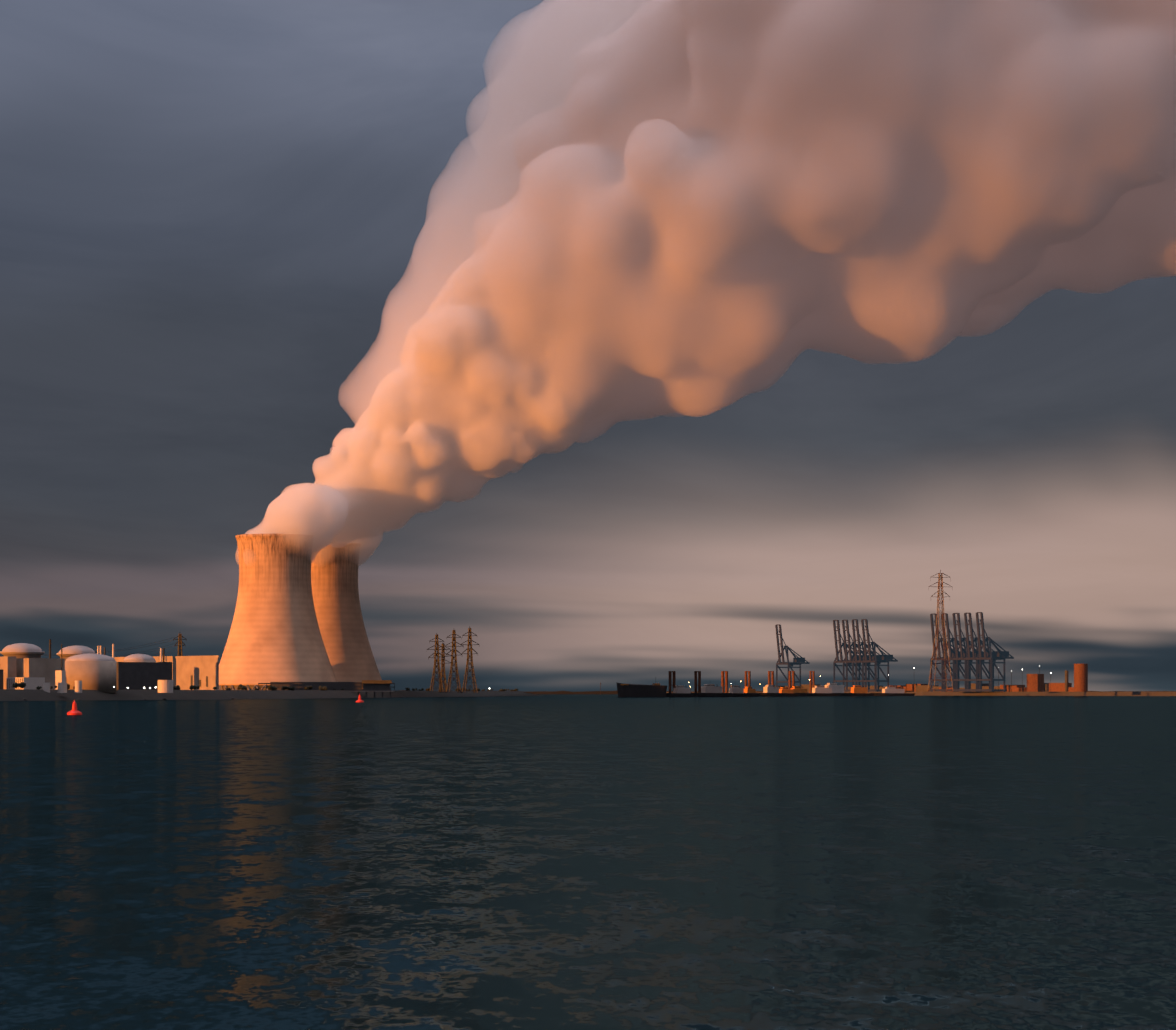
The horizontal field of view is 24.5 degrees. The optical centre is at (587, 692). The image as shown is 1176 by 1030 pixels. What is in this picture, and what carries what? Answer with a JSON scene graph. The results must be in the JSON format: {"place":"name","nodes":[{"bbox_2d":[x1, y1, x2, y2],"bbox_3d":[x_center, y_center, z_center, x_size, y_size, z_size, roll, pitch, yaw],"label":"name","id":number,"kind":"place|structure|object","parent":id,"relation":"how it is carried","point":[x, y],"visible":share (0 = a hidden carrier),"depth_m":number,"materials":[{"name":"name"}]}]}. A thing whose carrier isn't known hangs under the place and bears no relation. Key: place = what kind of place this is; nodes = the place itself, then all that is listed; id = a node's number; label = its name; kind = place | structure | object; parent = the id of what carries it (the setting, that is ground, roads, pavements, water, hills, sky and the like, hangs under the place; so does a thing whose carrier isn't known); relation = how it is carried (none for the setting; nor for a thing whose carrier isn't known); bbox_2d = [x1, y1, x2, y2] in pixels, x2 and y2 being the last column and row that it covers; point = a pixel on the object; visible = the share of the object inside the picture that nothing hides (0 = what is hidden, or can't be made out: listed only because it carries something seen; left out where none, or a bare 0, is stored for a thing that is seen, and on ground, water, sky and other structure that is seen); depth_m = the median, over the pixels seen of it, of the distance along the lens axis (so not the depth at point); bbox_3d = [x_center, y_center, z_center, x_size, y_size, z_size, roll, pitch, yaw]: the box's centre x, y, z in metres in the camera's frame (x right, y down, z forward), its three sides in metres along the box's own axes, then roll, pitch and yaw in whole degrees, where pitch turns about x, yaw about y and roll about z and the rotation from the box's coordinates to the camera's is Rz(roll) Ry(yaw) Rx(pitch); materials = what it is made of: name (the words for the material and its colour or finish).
{"place":"outdoors","nodes":[
{"label":"outdoors","id":0,"kind":"place"},
{"bbox_2d":[66,637,184,656],"bbox_3d":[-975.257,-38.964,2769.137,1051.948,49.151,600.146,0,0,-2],"label":"power line wires","id":1,"kind":"object","parent":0,"point":[140,647],"visible":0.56,"depth_m":2989.02,"materials":[{"name":"black metal"}]},
{"bbox_2d":[0,689,541,700],"bbox_3d":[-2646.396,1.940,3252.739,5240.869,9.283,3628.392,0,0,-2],"label":"shoreline","id":2,"kind":"structure","parent":0,"point":[28,695],"depth_m":2227.18,"materials":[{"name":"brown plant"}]},
{"bbox_2d":[0,643,44,657],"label":"dome","id":3,"kind":"structure","parent":2,"relation":"on","point":[22,650],"depth_m":2568.42,"materials":[{"name":"beige concrete"}]},
{"bbox_2d":[57,645,96,660],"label":"reactor dome","id":4,"kind":"object","parent":2,"relation":"on","point":[74,650],"visible":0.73,"depth_m":2818.73,"materials":[{"name":"beige concrete"}]},
{"bbox_2d":[65,654,115,692],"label":"reactor building","id":5,"kind":"structure","parent":2,"relation":"on","point":[97,672],"depth_m":2022.41,"materials":[{"name":"beige concrete"}]},
{"bbox_2d":[0,639,219,692],"bbox_3d":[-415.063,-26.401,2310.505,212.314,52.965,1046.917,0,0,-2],"label":"industrial buildings","id":6,"kind":"structure","parent":2,"relation":"on","point":[164,674],"depth_m":2337.11,"materials":[{"name":"beige concrete"}]},
{"bbox_2d":[123,654,155,661],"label":"dome","id":7,"kind":"structure","parent":2,"relation":"on","point":[139,658],"depth_m":2476.39,"materials":[{"name":"beige concrete"}]},
{"bbox_2d":[12,682,517,690],"bbox_3d":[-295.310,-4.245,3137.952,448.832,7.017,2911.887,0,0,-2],"label":"bushes","id":8,"kind":"object","parent":2,"relation":"on","point":[177,687],"visible":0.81,"depth_m":2509.33,"materials":[{"name":"green plant"}]},
{"bbox_2d":[23,695,522,699],"bbox_3d":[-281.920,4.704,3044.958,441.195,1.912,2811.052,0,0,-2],"label":"dike riprap rocks","id":9,"kind":"object","parent":2,"relation":"on","point":[297,697],"visible":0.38,"depth_m":2300.66,"materials":[{"name":"stone"}]},
{"bbox_2d":[219,534,336,689],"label":"cooling tower","id":10,"kind":"structure","parent":2,"relation":"on","point":[275,635],"depth_m":3146.84,"materials":[{"name":"concrete"}]},
{"bbox_2d":[173,628,478,692],"bbox_3d":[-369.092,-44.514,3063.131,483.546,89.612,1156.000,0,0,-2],"label":"transmission towers","id":11,"kind":"structure","parent":2,"relation":"on","point":[437,660],"depth_m":3590.47,"materials":[{"name":"grey metal"}]},
{"bbox_2d":[258,680,394,697],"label":"intake jetty","id":12,"kind":"object","parent":2,"relation":"on","point":[374,686],"visible":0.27,"depth_m":2944.38,"materials":[{"name":"grey concrete"}]},
{"bbox_2d":[311,543,381,681],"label":"cooling tower","id":13,"kind":"structure","parent":2,"relation":"on","point":[335,594],"depth_m":3319.17,"materials":[{"name":"concrete"}]},
{"bbox_2d":[0,694,1175,1029],"bbox_3d":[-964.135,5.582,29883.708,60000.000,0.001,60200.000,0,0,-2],"label":"water","id":14,"kind":"structure","parent":0,"point":[786,862],"depth_m":88.61,"materials":[{"name":"blue liquid"}]},
{"bbox_2d":[67,700,81,714],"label":"buoy","id":15,"kind":"object","parent":14,"relation":"on","point":[73,711],"visible":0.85,"depth_m":679.05,"materials":[{"name":"paint"}]},
{"bbox_2d":[669,671,814,696],"bbox_3d":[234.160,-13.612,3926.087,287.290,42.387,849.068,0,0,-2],"label":"mooring posts","id":16,"kind":"object","parent":14,"relation":"on","point":[771,678],"visible":0.69,"depth_m":3786.31,"materials":[{"name":"brown paint"}]},
{"bbox_2d":[616,682,914,696],"bbox_3d":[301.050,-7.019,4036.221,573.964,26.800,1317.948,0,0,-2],"label":"moored tug boats","id":17,"kind":"object","parent":14,"relation":"on","point":[659,690],"visible":0.98,"depth_m":3880.33,"materials":[{"name":"white paint"}]},
{"bbox_2d":[398,690,1175,693],"bbox_3d":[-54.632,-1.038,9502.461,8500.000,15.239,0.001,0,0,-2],"label":"shore treeline","id":18,"kind":"object","parent":14,"relation":"on","point":[570,692],"visible":0.12,"depth_m":9504.63,"materials":[{"name":"black plant"}]},
{"bbox_2d":[0,0,1175,691],"label":"sky","id":19,"kind":"structure","parent":0,"point":[619,341],"materials":[{"name":"grey"}]},
{"bbox_2d":[666,692,1175,695],"bbox_3d":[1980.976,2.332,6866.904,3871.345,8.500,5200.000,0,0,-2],"label":"quay","id":20,"kind":"structure","parent":0,"point":[1045,693],"depth_m":4794.51,"materials":[{"name":"concrete"}]},
{"bbox_2d":[731,666,1039,691],"bbox_3d":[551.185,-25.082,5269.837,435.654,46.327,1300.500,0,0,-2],"label":"silos","id":21,"kind":"object","parent":20,"relation":"on","point":[998,681],"visible":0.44,"depth_m":4825.91,"materials":[{"name":"brown metal"}]},
{"bbox_2d":[775,612,1013,691],"bbox_3d":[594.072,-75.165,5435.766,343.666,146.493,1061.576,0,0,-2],"label":"harbor cranes","id":22,"kind":"object","parent":20,"relation":"on","point":[968,656],"visible":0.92,"depth_m":5021.17,"materials":[{"name":"blue paint"}]},
{"bbox_2d":[775,664,1087,691],"bbox_3d":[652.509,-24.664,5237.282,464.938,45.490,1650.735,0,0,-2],"label":"port buildings","id":23,"kind":"structure","parent":20,"relation":"on","point":[1080,677],"depth_m":4933.83,"materials":[{"name":"brown concrete"}]},
{"bbox_2d":[928,570,952,690],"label":"transmission tower","id":24,"kind":"structure","parent":20,"relation":"on","point":[939,590],"depth_m":4620.06,"materials":[{"name":"grey metal"}]}
]}

